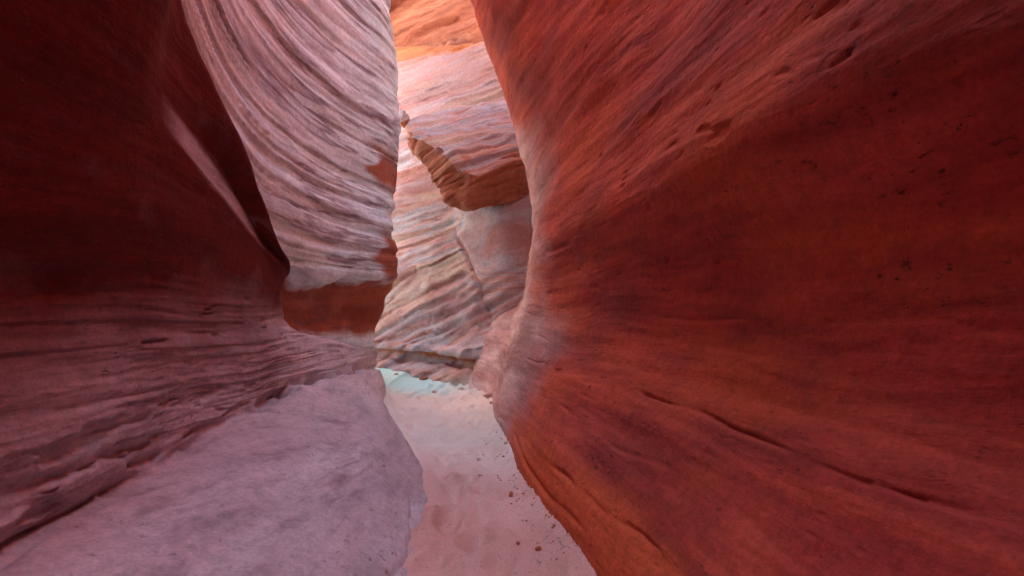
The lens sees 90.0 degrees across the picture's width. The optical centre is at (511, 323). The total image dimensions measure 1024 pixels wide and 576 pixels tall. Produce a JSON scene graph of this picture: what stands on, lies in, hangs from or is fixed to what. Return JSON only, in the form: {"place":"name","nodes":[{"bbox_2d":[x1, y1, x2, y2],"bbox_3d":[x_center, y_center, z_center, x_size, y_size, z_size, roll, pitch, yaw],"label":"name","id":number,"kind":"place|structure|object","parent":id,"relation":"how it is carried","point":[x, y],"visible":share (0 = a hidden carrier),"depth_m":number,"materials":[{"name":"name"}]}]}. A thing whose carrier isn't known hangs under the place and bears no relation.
{"place":"outdoors","nodes":[
{"label":"outdoors","id":0,"kind":"place"},
{"bbox_2d":[0,0,427,575],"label":"canyon wall","id":1,"kind":"structure","parent":0,"point":[179,396],"depth_m":2.37,"materials":[{"name":"red stone"}]},
{"bbox_2d":[389,0,483,47],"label":"cliff","id":2,"kind":"structure","parent":0,"point":[435,23],"depth_m":16.08,"materials":[{"name":"orange stone"}]},
{"bbox_2d":[374,41,532,385],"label":"canyon wall","id":3,"kind":"structure","parent":0,"point":[458,287],"depth_m":10.11,"materials":[{"name":"pink stone"}]},
{"bbox_2d":[405,100,528,211],"bbox_3d":[-0.630,-3.405,9.956,2.989,2.852,2.666,0,0,0],"label":"boulder","id":4,"kind":"object","parent":3,"relation":"on","point":[468,156],"visible":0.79,"depth_m":9.04,"materials":[{"name":"pink stone"}]},
{"bbox_2d":[399,110,409,127],"bbox_3d":[-2.210,-4.187,10.481,0.232,0.554,0.713,0,0,-11],"label":"rock","id":5,"kind":"object","parent":4,"relation":"on","point":[404,118],"visible":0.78,"depth_m":10.17,"materials":[{"name":"pink stone"}]},
{"bbox_2d":[375,368,596,575],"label":"sandy floor","id":6,"kind":"structure","parent":0,"point":[467,525],"depth_m":3.73,"materials":[{"name":"beige sand"}]},
{"bbox_2d":[181,0,400,368],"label":"canyon wall","id":7,"kind":"structure","parent":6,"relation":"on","point":[307,90],"depth_m":6.00,"materials":[{"name":"stone"}]},
{"bbox_2d":[483,391,492,397],"bbox_3d":[-0.335,1.006,7.223,0.147,0.104,0.138,0,0,22],"label":"stone","id":8,"kind":"object","parent":6,"relation":"on","point":[488,394],"visible":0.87,"depth_m":7.18,"materials":[{"name":"orange stone"}]},
{"bbox_2d":[468,0,1023,575],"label":"canyon wall","id":9,"kind":"structure","parent":0,"point":[764,316],"depth_m":2.03,"materials":[{"name":"red stone"}]}
]}

